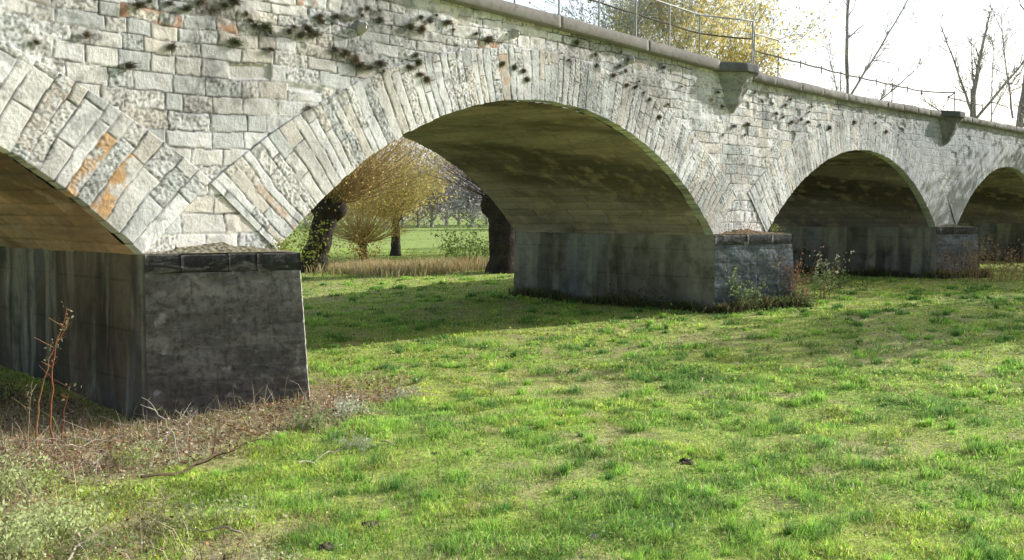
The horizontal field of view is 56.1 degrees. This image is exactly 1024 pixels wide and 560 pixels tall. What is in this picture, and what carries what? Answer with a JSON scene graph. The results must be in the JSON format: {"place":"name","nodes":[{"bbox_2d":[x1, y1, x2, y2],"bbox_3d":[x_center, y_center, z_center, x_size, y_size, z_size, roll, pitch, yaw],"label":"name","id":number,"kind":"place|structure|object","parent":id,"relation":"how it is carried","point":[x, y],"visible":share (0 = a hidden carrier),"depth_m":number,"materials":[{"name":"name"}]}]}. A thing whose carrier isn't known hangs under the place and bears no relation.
{"place":"outdoors","nodes":[
{"label":"outdoors","id":0,"kind":"place"},
{"bbox_2d":[300,255,488,278],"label":"tall dry grass","id":1,"kind":"structure","parent":0,"point":[410,267],"depth_m":24.86,"materials":[{"name":"beige plant"}]},
{"bbox_2d":[0,212,1023,559],"bbox_3d":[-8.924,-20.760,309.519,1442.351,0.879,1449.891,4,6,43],"label":"ground","id":2,"kind":"structure","parent":0,"point":[410,238],"depth_m":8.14,"materials":[{"name":"green plant"}]},
{"bbox_2d":[0,369,18,408],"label":"weed","id":3,"kind":"object","parent":2,"relation":"on","point":[10,392],"visible":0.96,"depth_m":8.93,"materials":[{"name":"green plant"}]},
{"bbox_2d":[13,384,36,446],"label":"dead stalk","id":4,"kind":"object","parent":2,"relation":"on","point":[29,408],"visible":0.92,"depth_m":7.25,"materials":[{"name":"brown plant"}]},
{"bbox_2d":[0,436,52,509],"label":"weed","id":5,"kind":"object","parent":2,"relation":"on","point":[5,486],"visible":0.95,"depth_m":5.63,"materials":[{"name":"green plant"}]},
{"bbox_2d":[0,492,91,559],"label":"weed","id":6,"kind":"object","parent":2,"relation":"on","point":[17,542],"visible":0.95,"depth_m":4.73,"materials":[{"name":"green plant"}]},
{"bbox_2d":[26,455,78,493],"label":"weed","id":7,"kind":"object","parent":2,"relation":"on","point":[47,476],"visible":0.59,"depth_m":6.14,"materials":[{"name":"green plant"}]},
{"bbox_2d":[34,313,73,443],"bbox_3d":[-3.528,0.770,7.395,0.305,1.038,0.160,0,4,2],"label":"dead stalk","id":8,"kind":"object","parent":2,"relation":"on","point":[45,376],"visible":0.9,"depth_m":7.38,"materials":[{"name":"brown plant"}]},
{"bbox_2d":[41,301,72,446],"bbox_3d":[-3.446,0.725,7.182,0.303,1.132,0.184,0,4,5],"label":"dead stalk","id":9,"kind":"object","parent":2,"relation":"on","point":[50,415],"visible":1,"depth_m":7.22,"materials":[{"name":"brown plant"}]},
{"bbox_2d":[17,435,99,444],"bbox_3d":[-3.458,1.212,7.259,0.564,0.096,0.274,0,4,4],"label":"fallen stick","id":10,"kind":"object","parent":2,"relation":"on","point":[62,440],"visible":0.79,"depth_m":7.32,"materials":[{"name":"brown wood"}]},
{"bbox_2d":[2,476,120,542],"bbox_3d":[-2.465,1.281,5.185,0.627,0.384,0.533,0,4,0],"label":"weed","id":11,"kind":"object","parent":2,"relation":"on","point":[82,518],"visible":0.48,"depth_m":5.15,"materials":[{"name":"green plant"}]},
{"bbox_2d":[59,377,81,438],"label":"dead stalk","id":12,"kind":"object","parent":2,"relation":"on","point":[67,397],"visible":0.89,"depth_m":7.54,"materials":[{"name":"brown plant"}]},
{"bbox_2d":[20,512,150,559],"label":"weed","id":13,"kind":"object","parent":2,"relation":"on","point":[87,544],"visible":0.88,"depth_m":4.87,"materials":[{"name":"green plant"}]},
{"bbox_2d":[66,524,106,559],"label":"fallen stick","id":14,"kind":"object","parent":2,"relation":"on","point":[74,548],"visible":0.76,"depth_m":4.85,"materials":[{"name":"beige wood"}]},
{"bbox_2d":[58,429,122,448],"bbox_3d":[-3.160,1.185,7.145,0.263,0.094,0.488,4,6,43],"label":"fallen stick","id":15,"kind":"object","parent":2,"relation":"on","point":[90,441],"visible":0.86,"depth_m":7.15,"materials":[{"name":"brown wood"}]},
{"bbox_2d":[64,461,164,503],"bbox_3d":[-2.427,1.288,5.902,0.601,0.371,0.614,0,4,-7],"label":"weed","id":16,"kind":"object","parent":2,"relation":"on","point":[112,488],"visible":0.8,"depth_m":5.82,"materials":[{"name":"green plant"}]},
{"bbox_2d":[101,430,166,466],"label":"weed","id":17,"kind":"object","parent":2,"relation":"on","point":[126,452],"visible":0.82,"depth_m":6.66,"materials":[{"name":"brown plant"}]},
{"bbox_2d":[2,423,300,559],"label":"weeds","id":18,"kind":"object","parent":2,"relation":"on","point":[200,508],"visible":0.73,"depth_m":5.42,"materials":[{"name":"green plant"}]},
{"bbox_2d":[113,495,204,542],"bbox_3d":[-1.871,1.317,5.249,0.480,0.294,0.538,4,6,43],"label":"weed","id":19,"kind":"object","parent":2,"relation":"on","point":[157,520],"visible":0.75,"depth_m":5.21,"materials":[{"name":"green plant"}]},
{"bbox_2d":[142,397,179,461],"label":"dead stalk","id":20,"kind":"object","parent":2,"relation":"on","point":[166,426],"visible":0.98,"depth_m":6.65,"materials":[{"name":"brown plant"}]},
{"bbox_2d":[141,482,180,514],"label":"dead stalk","id":21,"kind":"object","parent":2,"relation":"on","point":[165,499],"visible":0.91,"depth_m":5.50,"materials":[{"name":"brown plant"}]},
{"bbox_2d":[149,427,176,444],"bbox_3d":[-2.660,1.162,7.253,0.153,0.104,0.473,-1,4,-8],"label":"fallen stick","id":22,"kind":"object","parent":2,"relation":"on","point":[163,437],"visible":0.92,"depth_m":7.19,"materials":[{"name":"grey wood"}]},
{"bbox_2d":[176,409,202,442],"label":"dead stalk","id":23,"kind":"object","parent":2,"relation":"on","point":[189,422],"visible":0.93,"depth_m":7.18,"materials":[{"name":"brown plant"}]},
{"bbox_2d":[143,507,241,533],"bbox_3d":[-1.701,1.294,5.163,0.544,0.123,0.137,0,4,5],"label":"fallen stick","id":24,"kind":"object","parent":2,"relation":"on","point":[198,528],"visible":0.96,"depth_m":5.10,"materials":[{"name":"brown wood"}]},
{"bbox_2d":[141,429,271,477],"bbox_3d":[-2.016,1.179,6.642,0.445,0.160,1.250,1,4,11],"label":"fallen stick","id":25,"kind":"object","parent":2,"relation":"on","point":[184,470],"visible":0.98,"depth_m":6.46,"materials":[{"name":"brown wood"}]},
{"bbox_2d":[0,374,419,494],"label":"twig litter","id":26,"kind":"object","parent":2,"relation":"on","point":[56,441],"visible":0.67,"depth_m":7.46,"materials":[{"name":"brown plant"}]},
{"bbox_2d":[153,457,269,500],"bbox_3d":[-1.856,1.305,6.016,0.723,0.374,0.490,0,4,-1],"label":"weed","id":27,"kind":"object","parent":2,"relation":"on","point":[216,477],"visible":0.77,"depth_m":5.96,"materials":[{"name":"green plant"}]},
{"bbox_2d":[213,409,224,445],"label":"dead stalk","id":28,"kind":"object","parent":2,"relation":"on","point":[219,424],"visible":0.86,"depth_m":7.11,"materials":[{"name":"brown plant"}]},
{"bbox_2d":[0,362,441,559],"bbox_3d":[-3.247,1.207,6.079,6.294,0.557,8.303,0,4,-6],"label":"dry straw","id":29,"kind":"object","parent":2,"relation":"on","point":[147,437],"visible":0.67,"depth_m":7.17,"materials":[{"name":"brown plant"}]},
{"bbox_2d":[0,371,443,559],"bbox_3d":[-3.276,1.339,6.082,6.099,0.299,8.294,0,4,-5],"label":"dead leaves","id":30,"kind":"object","parent":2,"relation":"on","point":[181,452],"visible":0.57,"depth_m":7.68,"materials":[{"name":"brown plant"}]},
{"bbox_2d":[281,201,339,275],"bbox_3d":[-5.456,-1.045,23.562,2.310,1.993,2.909,1,4,15],"label":"bush","id":31,"kind":"object","parent":2,"relation":"on","point":[301,245],"visible":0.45,"depth_m":23.60,"materials":[{"name":"green plant"}]},
{"bbox_2d":[285,404,348,430],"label":"weed","id":32,"kind":"object","parent":2,"relation":"on","point":[314,418],"visible":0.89,"depth_m":7.80,"materials":[{"name":"green plant"}]},
{"bbox_2d":[319,542,336,550],"bbox_3d":[-0.960,1.384,5.002,0.090,0.044,0.095,1,4,7],"label":"earth clod","id":33,"kind":"object","parent":2,"relation":"on","point":[324,546],"visible":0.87,"depth_m":4.97,"materials":[{"name":"brown soil"}]},
{"bbox_2d":[298,439,357,462],"bbox_3d":[-1.332,1.191,6.789,0.259,0.129,0.593,4,6,43],"label":"fallen stick","id":34,"kind":"object","parent":2,"relation":"on","point":[324,453],"visible":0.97,"depth_m":6.77,"materials":[{"name":"grey wood"}]},
{"bbox_2d":[323,391,372,418],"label":"weed","id":35,"kind":"object","parent":2,"relation":"on","point":[345,410],"visible":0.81,"depth_m":8.30,"materials":[{"name":"beige plant"}]},
{"bbox_2d":[329,427,373,455],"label":"weed","id":36,"kind":"object","parent":2,"relation":"on","point":[360,444],"visible":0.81,"depth_m":7.14,"materials":[{"name":"green plant"}]},
{"bbox_2d":[329,403,386,412],"bbox_3d":[-1.341,1.101,8.285,0.531,0.086,0.157,0,4,-2],"label":"fallen stick","id":37,"kind":"object","parent":2,"relation":"on","point":[362,409],"visible":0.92,"depth_m":8.23,"materials":[{"name":"beige wood"}]},
{"bbox_2d":[329,229,390,261],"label":"bush","id":38,"kind":"object","parent":2,"relation":"on","point":[360,251],"visible":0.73,"depth_m":26.53,"materials":[{"name":"green plant"}]},
{"bbox_2d":[358,521,378,528],"bbox_3d":[-0.792,1.373,5.378,0.125,0.046,0.134,4,6,43],"label":"earth clod","id":39,"kind":"object","parent":2,"relation":"on","point":[372,523],"visible":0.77,"depth_m":5.37,"materials":[{"name":"brown soil"}]},
{"bbox_2d":[346,437,394,447],"bbox_3d":[-1.050,1.202,7.095,0.361,0.067,0.114,0,4,-1],"label":"fallen stick","id":40,"kind":"object","parent":2,"relation":"on","point":[371,445],"visible":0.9,"depth_m":7.08,"materials":[{"name":"grey wood"}]},
{"bbox_2d":[300,137,445,272],"bbox_3d":[-4.541,-3.073,25.153,6.535,6.014,7.031,4,6,43],"label":"pollard willow","id":41,"kind":"object","parent":2,"relation":"on","point":[342,193],"visible":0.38,"depth_m":25.14,"materials":[{"name":"yellow plant"}]},
{"bbox_2d":[295,142,461,262],"bbox_3d":[-4.417,-2.400,29.541,5.843,4.046,6.100,4,6,43],"label":"pollard willow","id":42,"kind":"object","parent":2,"relation":"on","point":[358,227],"visible":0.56,"depth_m":29.32,"materials":[{"name":"yellow plant"}]},
{"bbox_2d":[381,379,429,401],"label":"weed","id":43,"kind":"object","parent":2,"relation":"on","point":[385,399],"visible":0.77,"depth_m":9.11,"materials":[{"name":"green plant"}]},
{"bbox_2d":[344,138,477,255],"bbox_3d":[-4.776,-3.508,34.384,7.264,5.633,7.082,4,6,43],"label":"pollard willow","id":44,"kind":"object","parent":2,"relation":"on","point":[395,250],"visible":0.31,"depth_m":34.25,"materials":[{"name":"yellow plant"}]},
{"bbox_2d":[379,155,445,227],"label":"distant tree","id":45,"kind":"object","parent":2,"relation":"on","point":[412,203],"visible":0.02,"depth_m":82.04,"materials":[{"name":"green plant"}]},
{"bbox_2d":[389,138,459,226],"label":"distant tree","id":46,"kind":"object","parent":2,"relation":"on","point":[419,179],"visible":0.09,"depth_m":97.70,"materials":[{"name":"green plant"}]},
{"bbox_2d":[402,163,453,226],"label":"distant tree","id":47,"kind":"object","parent":2,"relation":"on","point":[418,222],"visible":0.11,"depth_m":98.00,"materials":[{"name":"grey plant"}]},
{"bbox_2d":[408,149,465,226],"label":"distant tree","id":48,"kind":"object","parent":2,"relation":"on","point":[439,207],"visible":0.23,"depth_m":97.19,"materials":[{"name":"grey plant"}]},
{"bbox_2d":[412,146,475,225],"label":"distant tree","id":49,"kind":"object","parent":2,"relation":"on","point":[446,217],"visible":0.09,"depth_m":105.54,"materials":[{"name":"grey plant"}]},
{"bbox_2d":[401,143,514,273],"bbox_3d":[-0.612,-2.480,25.049,5.016,4.897,5.101,4,6,43],"label":"pollard willow","id":50,"kind":"object","parent":2,"relation":"on","point":[501,231],"visible":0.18,"depth_m":24.64,"materials":[{"name":"brown plant"}]},
{"bbox_2d":[428,221,487,258],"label":"bush","id":51,"kind":"object","parent":2,"relation":"on","point":[448,246],"visible":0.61,"depth_m":28.87,"materials":[{"name":"green plant"}]},
{"bbox_2d":[438,160,477,224],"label":"distant tree","id":52,"kind":"object","parent":2,"relation":"on","point":[456,218],"visible":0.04,"depth_m":106.75,"materials":[{"name":"grey plant"}]},
{"bbox_2d":[430,171,487,226],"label":"distant tree","id":53,"kind":"object","parent":2,"relation":"on","point":[471,206],"visible":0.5,"depth_m":95.36,"materials":[{"name":"grey plant"}]},
{"bbox_2d":[441,212,489,262],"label":"bush","id":54,"kind":"object","parent":2,"relation":"on","point":[480,243],"visible":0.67,"depth_m":26.91,"materials":[{"name":"green plant"}]},
{"bbox_2d":[460,189,487,224],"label":"distant tree","id":55,"kind":"object","parent":2,"relation":"on","point":[485,218],"visible":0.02,"depth_m":113.14,"materials":[{"name":"grey plant"}]},
{"bbox_2d":[0,0,1023,422],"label":"stone bridge","id":56,"kind":"structure","parent":2,"relation":"on","point":[154,202],"depth_m":10.48,"materials":[{"name":"stone"}]},
{"bbox_2d":[83,31,91,39],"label":"wall tuft","id":57,"kind":"object","parent":56,"relation":"attached to","point":[86,35],"visible":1,"depth_m":8.04,"materials":[{"name":"green plant"}]},
{"bbox_2d":[121,59,141,69],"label":"wall tuft","id":58,"kind":"object","parent":56,"relation":"attached to","point":[128,65],"visible":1,"depth_m":8.31,"materials":[{"name":"green plant"}]},
{"bbox_2d":[130,0,149,11],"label":"wall tuft","id":59,"kind":"object","parent":56,"relation":"attached to","point":[140,4],"visible":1,"depth_m":8.35,"materials":[{"name":"green plant"}]},
{"bbox_2d":[164,0,175,7],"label":"wall tuft","id":60,"kind":"object","parent":56,"relation":"attached to","point":[168,3],"visible":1,"depth_m":8.56,"materials":[{"name":"green plant"}]},
{"bbox_2d":[166,42,177,51],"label":"wall tuft","id":61,"kind":"object","parent":56,"relation":"attached to","point":[171,46],"visible":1,"depth_m":8.60,"materials":[{"name":"green plant"}]},
{"bbox_2d":[181,3,198,11],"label":"wall tuft","id":62,"kind":"object","parent":56,"relation":"attached to","point":[187,8],"visible":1,"depth_m":8.68,"materials":[{"name":"green plant"}]},
{"bbox_2d":[230,0,245,7],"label":"wall tuft","id":63,"kind":"object","parent":56,"relation":"attached to","point":[235,2],"visible":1,"depth_m":9.03,"materials":[{"name":"green plant"}]},
{"bbox_2d":[228,36,249,50],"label":"wall tuft","id":64,"kind":"object","parent":56,"relation":"attached to","point":[234,41],"visible":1,"depth_m":9.05,"materials":[{"name":"green plant"}]},
{"bbox_2d":[249,22,259,28],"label":"wall tuft","id":65,"kind":"object","parent":56,"relation":"attached to","point":[255,24],"visible":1,"depth_m":9.20,"materials":[{"name":"green plant"}]},
{"bbox_2d":[259,21,274,30],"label":"wall tuft","id":66,"kind":"object","parent":56,"relation":"attached to","point":[266,27],"visible":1,"depth_m":9.28,"materials":[{"name":"green plant"}]},
{"bbox_2d":[264,235,297,249],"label":"moss tuft","id":67,"kind":"object","parent":56,"relation":"on","point":[280,244],"visible":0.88,"depth_m":9.33,"materials":[{"name":"green plant"}]},
{"bbox_2d":[297,31,306,40],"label":"wall tuft","id":68,"kind":"object","parent":56,"relation":"attached to","point":[301,35],"visible":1,"depth_m":9.59,"materials":[{"name":"green plant"}]},
{"bbox_2d":[300,20,320,35],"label":"wall tuft","id":69,"kind":"object","parent":56,"relation":"attached to","point":[309,28],"visible":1,"depth_m":9.63,"materials":[{"name":"green plant"}]},
{"bbox_2d":[309,30,322,37],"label":"wall tuft","id":70,"kind":"object","parent":56,"relation":"attached to","point":[317,35],"visible":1,"depth_m":9.71,"materials":[{"name":"green plant"}]},
{"bbox_2d":[315,12,325,20],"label":"wall tuft","id":71,"kind":"object","parent":56,"relation":"attached to","point":[321,16],"visible":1,"depth_m":9.73,"materials":[{"name":"green plant"}]},
{"bbox_2d":[316,16,327,26],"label":"wall tuft","id":72,"kind":"object","parent":56,"relation":"attached to","point":[321,21],"visible":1,"depth_m":9.74,"materials":[{"name":"green plant"}]},
{"bbox_2d":[332,14,343,18],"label":"wall tuft","id":73,"kind":"object","parent":56,"relation":"attached to","point":[337,16],"visible":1,"depth_m":9.89,"materials":[{"name":"green plant"}]},
{"bbox_2d":[339,45,355,58],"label":"wall tuft","id":74,"kind":"object","parent":56,"relation":"attached to","point":[346,53],"visible":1,"depth_m":9.98,"materials":[{"name":"green plant"}]},
{"bbox_2d":[351,54,359,68],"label":"wall tuft","id":75,"kind":"object","parent":56,"relation":"attached to","point":[356,60],"visible":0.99,"depth_m":10.08,"materials":[{"name":"brown plant"}]},
{"bbox_2d":[355,61,367,71],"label":"wall tuft","id":76,"kind":"object","parent":56,"relation":"attached to","point":[361,64],"visible":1,"depth_m":10.13,"materials":[{"name":"brown plant"}]},
{"bbox_2d":[374,56,389,67],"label":"wall tuft","id":77,"kind":"object","parent":56,"relation":"attached to","point":[381,63],"visible":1,"depth_m":10.32,"materials":[{"name":"green plant"}]},
{"bbox_2d":[407,21,418,31],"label":"wall tuft","id":78,"kind":"object","parent":56,"relation":"attached to","point":[410,27],"visible":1,"depth_m":10.60,"materials":[{"name":"green plant"}]},
{"bbox_2d":[414,58,424,67],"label":"wall tuft","id":79,"kind":"object","parent":56,"relation":"attached to","point":[420,62],"visible":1,"depth_m":10.72,"materials":[{"name":"green plant"}]},
{"bbox_2d":[419,24,427,35],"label":"wall tuft","id":80,"kind":"object","parent":56,"relation":"attached to","point":[423,29],"visible":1,"depth_m":10.73,"materials":[{"name":"green plant"}]},
{"bbox_2d":[424,76,432,82],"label":"wall tuft","id":81,"kind":"object","parent":56,"relation":"attached to","point":[427,79],"visible":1,"depth_m":10.83,"materials":[{"name":"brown plant"}]},
{"bbox_2d":[441,18,453,26],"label":"wall tuft","id":82,"kind":"object","parent":56,"relation":"attached to","point":[447,22],"visible":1,"depth_m":11.01,"materials":[{"name":"green plant"}]},
{"bbox_2d":[484,34,495,47],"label":"wall tuft","id":83,"kind":"object","parent":56,"relation":"attached to","point":[490,39],"visible":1,"depth_m":11.51,"materials":[{"name":"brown plant"}]},
{"bbox_2d":[765,220,784,232],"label":"moss tuft","id":84,"kind":"object","parent":56,"relation":"on","point":[775,227],"visible":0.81,"depth_m":16.48,"materials":[{"name":"green plant"}]},
{"bbox_2d":[524,0,720,59],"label":"willow","id":85,"kind":"object","parent":2,"relation":"on","point":[631,3],"visible":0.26,"depth_m":35.15,"materials":[{"name":"yellow plant"}]},
{"bbox_2d":[607,280,683,312],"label":"weed","id":86,"kind":"object","parent":2,"relation":"on","point":[654,305],"visible":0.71,"depth_m":16.11,"materials":[{"name":"green plant"}]},
{"bbox_2d":[679,458,693,464],"bbox_3d":[1.213,1.262,6.710,0.112,0.051,0.115,0,4,4],"label":"earth clod","id":87,"kind":"object","parent":2,"relation":"on","point":[685,461],"visible":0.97,"depth_m":6.69,"materials":[{"name":"brown soil"}]},
{"bbox_2d":[600,0,855,79],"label":"golden tree","id":88,"kind":"object","parent":2,"relation":"on","point":[728,30],"visible":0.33,"depth_m":34.04,"materials":[{"name":"yellow plant"}]},
{"bbox_2d":[725,261,779,311],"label":"weed","id":89,"kind":"object","parent":2,"relation":"on","point":[739,290],"visible":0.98,"depth_m":15.47,"materials":[{"name":"green plant"}]},
{"bbox_2d":[759,272,818,309],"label":"weed","id":90,"kind":"object","parent":2,"relation":"on","point":[794,294],"visible":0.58,"depth_m":15.82,"materials":[{"name":"green plant"}]},
{"bbox_2d":[774,246,839,306],"bbox_3d":[4.799,-0.061,16.163,0.883,1.079,1.283,-1,4,-16],"label":"dead shrub","id":91,"kind":"object","parent":2,"relation":"on","point":[797,279],"visible":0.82,"depth_m":16.12,"materials":[{"name":"brown plant"}]},
{"bbox_2d":[809,250,855,298],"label":"flowering weed","id":92,"kind":"object","parent":2,"relation":"on","point":[825,276],"visible":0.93,"depth_m":17.92,"materials":[{"name":"green plant"}]},
{"bbox_2d":[818,268,873,290],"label":"weed","id":93,"kind":"object","parent":2,"relation":"on","point":[839,284],"visible":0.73,"depth_m":19.64,"materials":[{"name":"green plant"}]},
{"bbox_2d":[821,0,940,101],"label":"bare tree","id":94,"kind":"object","parent":2,"relation":"on","point":[846,40],"visible":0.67,"depth_m":41.92,"materials":[{"name":"brown plant"}]},
{"bbox_2d":[926,241,988,282],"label":"dry weed","id":95,"kind":"object","parent":2,"relation":"on","point":[941,259],"visible":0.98,"depth_m":22.08,"materials":[{"name":"brown plant"}]},
{"bbox_2d":[912,2,1023,118],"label":"bare tree","id":96,"kind":"object","parent":2,"relation":"on","point":[975,80],"visible":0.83,"depth_m":39.15,"materials":[{"name":"brown plant"}]},
{"bbox_2d":[955,236,1010,280],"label":"dry weed","id":97,"kind":"object","parent":2,"relation":"on","point":[987,270],"visible":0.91,"depth_m":22.12,"materials":[{"name":"brown plant"}]},
{"bbox_2d":[962,27,1020,121],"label":"bare tree","id":98,"kind":"object","parent":2,"relation":"on","point":[999,98],"visible":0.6,"depth_m":44.29,"materials":[{"name":"brown plant"}]},
{"bbox_2d":[968,239,1023,281],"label":"dry weed","id":99,"kind":"object","parent":2,"relation":"on","point":[1000,278],"visible":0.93,"depth_m":22.03,"materials":[{"name":"brown plant"}]},
{"bbox_2d":[972,0,1023,127],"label":"bare tree","id":100,"kind":"object","parent":2,"relation":"on","point":[1019,106],"visible":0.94,"depth_m":35.18,"materials":[{"name":"brown plant"}]},
{"bbox_2d":[979,104,1022,126],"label":"bare shrub","id":101,"kind":"object","parent":2,"relation":"on","point":[1008,121],"visible":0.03,"depth_m":33.32,"materials":[{"name":"brown plant"}]},
{"bbox_2d":[986,239,1023,281],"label":"dry weed","id":102,"kind":"object","parent":2,"relation":"on","point":[1011,267],"visible":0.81,"depth_m":22.17,"materials":[{"name":"brown plant"}]},
{"bbox_2d":[1006,239,1023,280],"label":"dry weed","id":103,"kind":"object","parent":2,"relation":"on","point":[1021,265],"visible":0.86,"depth_m":22.17,"materials":[{"name":"brown plant"}]},
{"bbox_2d":[347,0,1023,211],"label":"sky","id":104,"kind":"structure","parent":0,"point":[959,18],"materials":[{"name":"white"}]},
{"bbox_2d":[508,254,1022,313],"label":"rough grass","id":105,"kind":"structure","parent":0,"point":[766,302],"depth_m":17.01,"materials":[{"name":"green plant"}]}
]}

